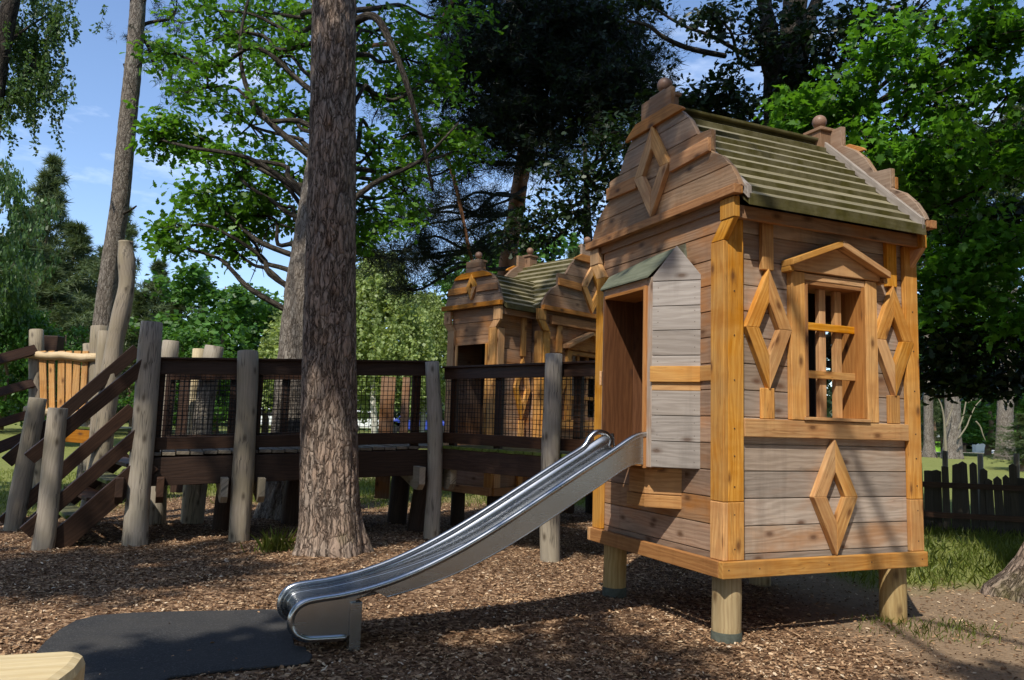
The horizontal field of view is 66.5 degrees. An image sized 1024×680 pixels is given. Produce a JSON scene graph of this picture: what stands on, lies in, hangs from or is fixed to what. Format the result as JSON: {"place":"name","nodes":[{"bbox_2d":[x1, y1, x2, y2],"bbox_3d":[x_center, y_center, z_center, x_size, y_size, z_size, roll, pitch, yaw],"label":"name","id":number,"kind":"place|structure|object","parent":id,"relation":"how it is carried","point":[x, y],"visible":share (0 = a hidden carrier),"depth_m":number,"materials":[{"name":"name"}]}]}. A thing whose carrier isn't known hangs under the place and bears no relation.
{"place":"outdoors","nodes":[
{"label":"outdoors","id":0,"kind":"place"},
{"bbox_2d":[0,468,213,516],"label":"grass","id":1,"kind":"structure","parent":0,"point":[5,492],"depth_m":13.98,"materials":[{"name":"green plant"}]},
{"bbox_2d":[167,476,584,508],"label":"grass","id":2,"kind":"structure","parent":0,"point":[369,483],"depth_m":13.86,"materials":[{"name":"green plant"}]},
{"bbox_2d":[0,420,1023,679],"bbox_3d":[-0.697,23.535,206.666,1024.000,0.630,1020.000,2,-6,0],"label":"ground","id":3,"kind":"structure","parent":0,"point":[842,606],"depth_m":5.87,"materials":[{"name":"brown wood"}]},
{"bbox_2d":[0,303,57,417],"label":"broadleaf tree","id":4,"kind":"object","parent":3,"relation":"on","point":[18,336],"visible":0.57,"depth_m":21.66,"materials":[{"name":"green plant"}]},
{"bbox_2d":[0,156,61,344],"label":"birch tree","id":5,"kind":"object","parent":3,"relation":"on","point":[11,296],"visible":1,"depth_m":21.31,"materials":[{"name":"green plant"}]},
{"bbox_2d":[0,239,81,407],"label":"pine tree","id":6,"kind":"object","parent":3,"relation":"on","point":[1,270],"visible":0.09,"depth_m":28.31,"materials":[{"name":"green plant"}]},
{"bbox_2d":[0,651,84,679],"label":"timber rail","id":7,"kind":"object","parent":3,"relation":"on","point":[65,665],"visible":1,"depth_m":1.50,"materials":[{"name":"beige wood"}]},
{"bbox_2d":[0,201,92,429],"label":"pine tree","id":8,"kind":"object","parent":3,"relation":"on","point":[33,247],"visible":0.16,"depth_m":31.47,"materials":[{"name":"green plant"}]},
{"bbox_2d":[9,320,89,429],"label":"broadleaf tree","id":9,"kind":"object","parent":3,"relation":"on","point":[53,332],"visible":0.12,"depth_m":23.07,"materials":[{"name":"green plant"}]},
{"bbox_2d":[0,0,107,158],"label":"birch tree","id":10,"kind":"object","parent":3,"relation":"on","point":[34,65],"visible":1,"depth_m":12.81,"materials":[{"name":"green plant"}]},
{"bbox_2d":[22,151,90,426],"bbox_3d":[-20.529,-2.235,34.367,5.086,12.665,5.032,3,-6,-11],"label":"pine tree","id":11,"kind":"object","parent":3,"relation":"on","point":[50,182],"visible":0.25,"depth_m":34.58,"materials":[{"name":"green plant"}]},
{"bbox_2d":[0,263,123,386],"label":"pine tree","id":12,"kind":"object","parent":3,"relation":"on","point":[50,292],"visible":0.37,"depth_m":27.07,"materials":[{"name":"green plant"}]},
{"bbox_2d":[0,325,131,503],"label":"lookout platform","id":13,"kind":"structure","parent":3,"relation":"on","point":[40,350],"depth_m":11.58,"materials":[{"name":"brown wood"}]},
{"bbox_2d":[0,240,157,550],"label":"staircase","id":14,"kind":"structure","parent":3,"relation":"on","point":[91,488],"depth_m":8.89,"materials":[{"name":"brown wood"}]},
{"bbox_2d":[23,218,152,395],"bbox_3d":[-18.315,-0.596,33.188,6.418,9.272,7.202,3,-6,-15],"label":"pine tree","id":15,"kind":"object","parent":3,"relation":"on","point":[83,279],"visible":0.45,"depth_m":33.08,"materials":[{"name":"green plant"}]},
{"bbox_2d":[55,244,135,406],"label":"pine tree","id":16,"kind":"object","parent":3,"relation":"on","point":[99,250],"visible":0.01,"depth_m":36.25,"materials":[{"name":"green plant"}]},
{"bbox_2d":[64,290,183,433],"bbox_3d":[-15.062,0.913,30.972,5.342,6.009,5.722,7,-8,-40],"label":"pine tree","id":17,"kind":"object","parent":3,"relation":"on","point":[139,307],"visible":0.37,"depth_m":30.97,"materials":[{"name":"green plant"}]},
{"bbox_2d":[117,205,141,406],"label":"pine tree","id":18,"kind":"object","parent":3,"relation":"on","point":[132,232],"visible":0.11,"depth_m":44.85,"materials":[{"name":"green plant"}]},
{"bbox_2d":[76,0,229,477],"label":"pine tree","id":19,"kind":"object","parent":3,"relation":"on","point":[108,277],"visible":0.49,"depth_m":13.30,"materials":[{"name":"brown plant"}]},
{"bbox_2d":[124,258,201,370],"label":"pine tree","id":20,"kind":"object","parent":3,"relation":"on","point":[158,265],"visible":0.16,"depth_m":36.00,"materials":[{"name":"green plant"}]},
{"bbox_2d":[123,302,219,372],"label":"pine tree","id":21,"kind":"object","parent":3,"relation":"on","point":[179,307],"visible":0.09,"depth_m":34.13,"materials":[{"name":"green plant"}]},
{"bbox_2d":[36,609,312,679],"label":"rubber mat","id":22,"kind":"object","parent":3,"relation":"on","point":[137,646],"visible":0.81,"depth_m":4.59,"materials":[{"name":"grey rubber"}]},
{"bbox_2d":[118,324,236,433],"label":"broadleaf tree","id":23,"kind":"object","parent":3,"relation":"on","point":[198,338],"visible":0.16,"depth_m":27.36,"materials":[{"name":"green plant"}]},
{"bbox_2d":[174,270,209,413],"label":"broadleaf tree","id":24,"kind":"object","parent":3,"relation":"on","point":[196,316],"visible":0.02,"depth_m":40.16,"materials":[{"name":"green plant"}]},
{"bbox_2d":[126,262,283,433],"bbox_3d":[-11.853,0.526,32.732,7.884,7.358,8.144,0,-7,19],"label":"broadleaf tree","id":25,"kind":"object","parent":3,"relation":"on","point":[182,285],"visible":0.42,"depth_m":31.46,"materials":[{"name":"green plant"}]},
{"bbox_2d":[209,289,282,432],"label":"broadleaf tree","id":26,"kind":"object","parent":3,"relation":"on","point":[249,322],"visible":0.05,"depth_m":34.46,"materials":[{"name":"green plant"}]},
{"bbox_2d":[261,408,271,425],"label":"parked car","id":27,"kind":"object","parent":3,"relation":"on","point":[270,417],"visible":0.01,"depth_m":47.72,"materials":[{"name":"white paint"}]},
{"bbox_2d":[240,525,297,553],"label":"grass","id":28,"kind":"structure","parent":3,"relation":"on","point":[275,543],"depth_m":7.79,"materials":[{"name":"green plant"}]},
{"bbox_2d":[119,0,507,520],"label":"oak tree","id":29,"kind":"object","parent":3,"relation":"on","point":[261,204],"visible":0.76,"depth_m":12.32,"materials":[{"name":"green plant"}]},
{"bbox_2d":[258,296,395,425],"bbox_3d":[-7.390,0.754,30.062,5.829,6.559,5.710,4,-7,-24],"label":"birch tree","id":30,"kind":"object","parent":3,"relation":"on","point":[270,340],"visible":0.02,"depth_m":28.82,"materials":[{"name":"green plant"}]},
{"bbox_2d":[292,0,373,558],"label":"pine tree","id":31,"kind":"object","parent":3,"relation":"on","point":[330,522],"visible":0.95,"depth_m":7.92,"materials":[{"name":"brown plant"}]},
{"bbox_2d":[114,321,594,562],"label":"boardwalk","id":32,"kind":"structure","parent":3,"relation":"on","point":[241,462],"depth_m":8.83,"materials":[{"name":"brown wood"}]},
{"bbox_2d":[357,411,398,432],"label":"parked car","id":33,"kind":"object","parent":3,"relation":"on","point":[369,423],"visible":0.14,"depth_m":47.70,"materials":[{"name":"white paint"}]},
{"bbox_2d":[356,244,437,432],"bbox_3d":[-4.723,0.247,27.059,4.466,7.207,4.974,3,-6,-10],"label":"birch tree","id":34,"kind":"object","parent":3,"relation":"on","point":[376,319],"visible":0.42,"depth_m":26.33,"materials":[{"name":"green plant"}]},
{"bbox_2d":[370,290,452,431],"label":"birch tree","id":35,"kind":"object","parent":3,"relation":"on","point":[438,327],"visible":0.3,"depth_m":29.59,"materials":[{"name":"green plant"}]},
{"bbox_2d":[394,416,443,432],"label":"parked car","id":36,"kind":"object","parent":3,"relation":"on","point":[396,419],"visible":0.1,"depth_m":47.70,"materials":[{"name":"blue metal"}]},
{"bbox_2d":[415,229,579,322],"bbox_3d":[0.980,0.050,32.522,8.722,8.984,9.850,-1,-7,26],"label":"broadleaf tree","id":37,"kind":"object","parent":3,"relation":"on","point":[562,238],"visible":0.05,"depth_m":30.53,"materials":[{"name":"green plant"}]},
{"bbox_2d":[4,251,1019,449],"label":"wood","id":38,"kind":"object","parent":3,"relation":"on","point":[829,405],"depth_m":61.15,"materials":[{"name":"green plant"}]},
{"bbox_2d":[0,495,1023,679],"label":"bark chips","id":39,"kind":"object","parent":3,"relation":"on","point":[508,618],"visible":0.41,"depth_m":5.75,"materials":[{"name":"brown wood"}]},
{"bbox_2d":[441,237,603,525],"bbox_3d":[0.416,0.663,11.396,1.485,4.390,2.862,-4,-9,45],"label":"playhouse","id":40,"kind":"object","parent":3,"relation":"on","point":[527,309],"visible":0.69,"depth_m":10.68,"materials":[{"name":"brown wood"}]},
{"bbox_2d":[562,332,595,419],"bbox_3d":[1.074,0.520,11.171,0.220,1.261,1.040,-4,-9,45],"label":"window","id":41,"kind":"structure","parent":40,"relation":"in","point":[586,342],"depth_m":11.07,"materials":[{"name":"brown wood"}]},
{"bbox_2d":[356,0,699,311],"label":"pine tree","id":42,"kind":"object","parent":3,"relation":"on","point":[583,61],"visible":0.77,"depth_m":15.37,"materials":[{"name":"green plant"}]},
{"bbox_2d":[484,92,644,512],"bbox_3d":[0.840,-0.491,12.080,3.165,6.362,1.864,-2,-7,31],"label":"oak tree","id":43,"kind":"object","parent":3,"relation":"on","point":[582,217],"visible":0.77,"depth_m":12.25,"materials":[{"name":"green plant"}]},
{"bbox_2d":[565,242,580,257],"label":"pine tree","id":44,"kind":"object","parent":3,"relation":"on","point":[573,254],"visible":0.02,"depth_m":38.47,"materials":[{"name":"green plant"}]},
{"bbox_2d":[585,77,936,643],"bbox_3d":[1.809,0.144,6.277,2.101,4.397,2.020,4,-7,-23],"label":"playhouse","id":45,"kind":"object","parent":3,"relation":"on","point":[743,263],"visible":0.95,"depth_m":5.60,"materials":[{"name":"brown wood"}]},
{"bbox_2d":[277,429,646,651],"bbox_3d":[-0.259,1.353,5.236,2.447,1.547,0.516,4,-7,-23],"label":"slide","id":46,"kind":"object","parent":45,"relation":"attached to","point":[325,609],"visible":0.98,"depth_m":5.14,"materials":[{"name":"metal"}]},
{"bbox_2d":[781,240,890,422],"bbox_3d":[2.281,-0.056,5.673,0.935,1.289,0.355,4,-7,-23],"label":"window","id":47,"kind":"structure","parent":45,"relation":"in","point":[853,326],"depth_m":5.66,"materials":[{"name":"brown wood"}]},
{"bbox_2d":[604,0,1023,416],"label":"maple tree","id":48,"kind":"object","parent":3,"relation":"on","point":[787,60],"visible":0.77,"depth_m":10.46,"materials":[{"name":"green plant"}]},
{"bbox_2d":[935,436,941,451],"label":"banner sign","id":49,"kind":"object","parent":3,"relation":"on","point":[939,449],"visible":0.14,"depth_m":41.71,"materials":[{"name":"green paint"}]},
{"bbox_2d":[920,388,968,448],"bbox_3d":[17.194,3.306,31.860,2.678,3.330,2.869,-1,-7,20],"label":"pine bush","id":50,"kind":"object","parent":3,"relation":"on","point":[936,405],"visible":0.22,"depth_m":31.68,"materials":[{"name":"green plant"}]},
{"bbox_2d":[938,399,985,450],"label":"bare tree","id":51,"kind":"object","parent":3,"relation":"on","point":[944,433],"visible":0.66,"depth_m":29.16,"materials":[{"name":"beige wood"}]},
{"bbox_2d":[963,441,967,451],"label":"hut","id":52,"kind":"object","parent":3,"relation":"on","point":[964,447],"visible":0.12,"depth_m":45.65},
{"bbox_2d":[917,180,1022,457],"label":"pine tree","id":53,"kind":"object","parent":3,"relation":"on","point":[928,449],"visible":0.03,"depth_m":30.73,"materials":[{"name":"grey plant"}]},
{"bbox_2d":[919,327,1023,445],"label":"broadleaf tree","id":54,"kind":"object","parent":3,"relation":"on","point":[993,361],"visible":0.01,"depth_m":44.41,"materials":[{"name":"green plant"}]},
{"bbox_2d":[920,375,1023,455],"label":"broadleaf tree","id":55,"kind":"object","parent":3,"relation":"on","point":[973,429],"visible":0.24,"depth_m":34.85,"materials":[{"name":"green plant"}]},
{"bbox_2d":[921,101,1023,458],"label":"pine tree","id":56,"kind":"object","parent":3,"relation":"on","point":[954,445],"visible":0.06,"depth_m":29.62,"materials":[{"name":"grey plant"}]},
{"bbox_2d":[922,451,1023,536],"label":"paling fence","id":57,"kind":"object","parent":3,"relation":"on","point":[1007,514],"visible":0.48,"depth_m":11.24,"materials":[{"name":"black wood"}]},
{"bbox_2d":[972,443,984,452],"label":"notice board","id":58,"kind":"object","parent":3,"relation":"on","point":[978,448],"visible":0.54,"depth_m":43.69,"materials":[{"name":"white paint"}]},
{"bbox_2d":[937,263,1023,449],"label":"pine tree","id":59,"kind":"object","parent":3,"relation":"on","point":[989,283],"depth_m":49.73,"materials":[{"name":"green plant"}]},
{"bbox_2d":[939,312,1023,422],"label":"broadleaf tree","id":60,"kind":"object","parent":3,"relation":"on","point":[1021,408],"visible":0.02,"depth_m":42.53,"materials":[{"name":"green plant"}]},
{"bbox_2d":[969,104,1023,459],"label":"pine tree","id":61,"kind":"object","parent":3,"relation":"on","point":[1004,418],"visible":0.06,"depth_m":30.71,"materials":[{"name":"grey plant"}]},
{"bbox_2d":[979,542,1023,603],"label":"oak tree","id":62,"kind":"object","parent":3,"relation":"on","point":[1007,582],"visible":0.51,"depth_m":6.77,"materials":[{"name":"brown plant"}]},
{"bbox_2d":[981,413,1023,470],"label":"pine bush","id":63,"kind":"object","parent":3,"relation":"on","point":[1018,426],"visible":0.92,"depth_m":23.87,"materials":[{"name":"green plant"}]},
{"bbox_2d":[0,0,1023,395],"label":"sky","id":64,"kind":"structure","parent":0,"point":[89,127],"materials":[{"name":"blue"}]},
{"bbox_2d":[837,518,1023,592],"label":"grass","id":65,"kind":"structure","parent":0,"point":[1001,545],"depth_m":8.67,"materials":[{"name":"green plant"}]},
{"bbox_2d":[846,612,1021,649],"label":"grass","id":66,"kind":"structure","parent":0,"point":[938,625],"depth_m":5.46,"materials":[{"name":"green plant"}]}
]}

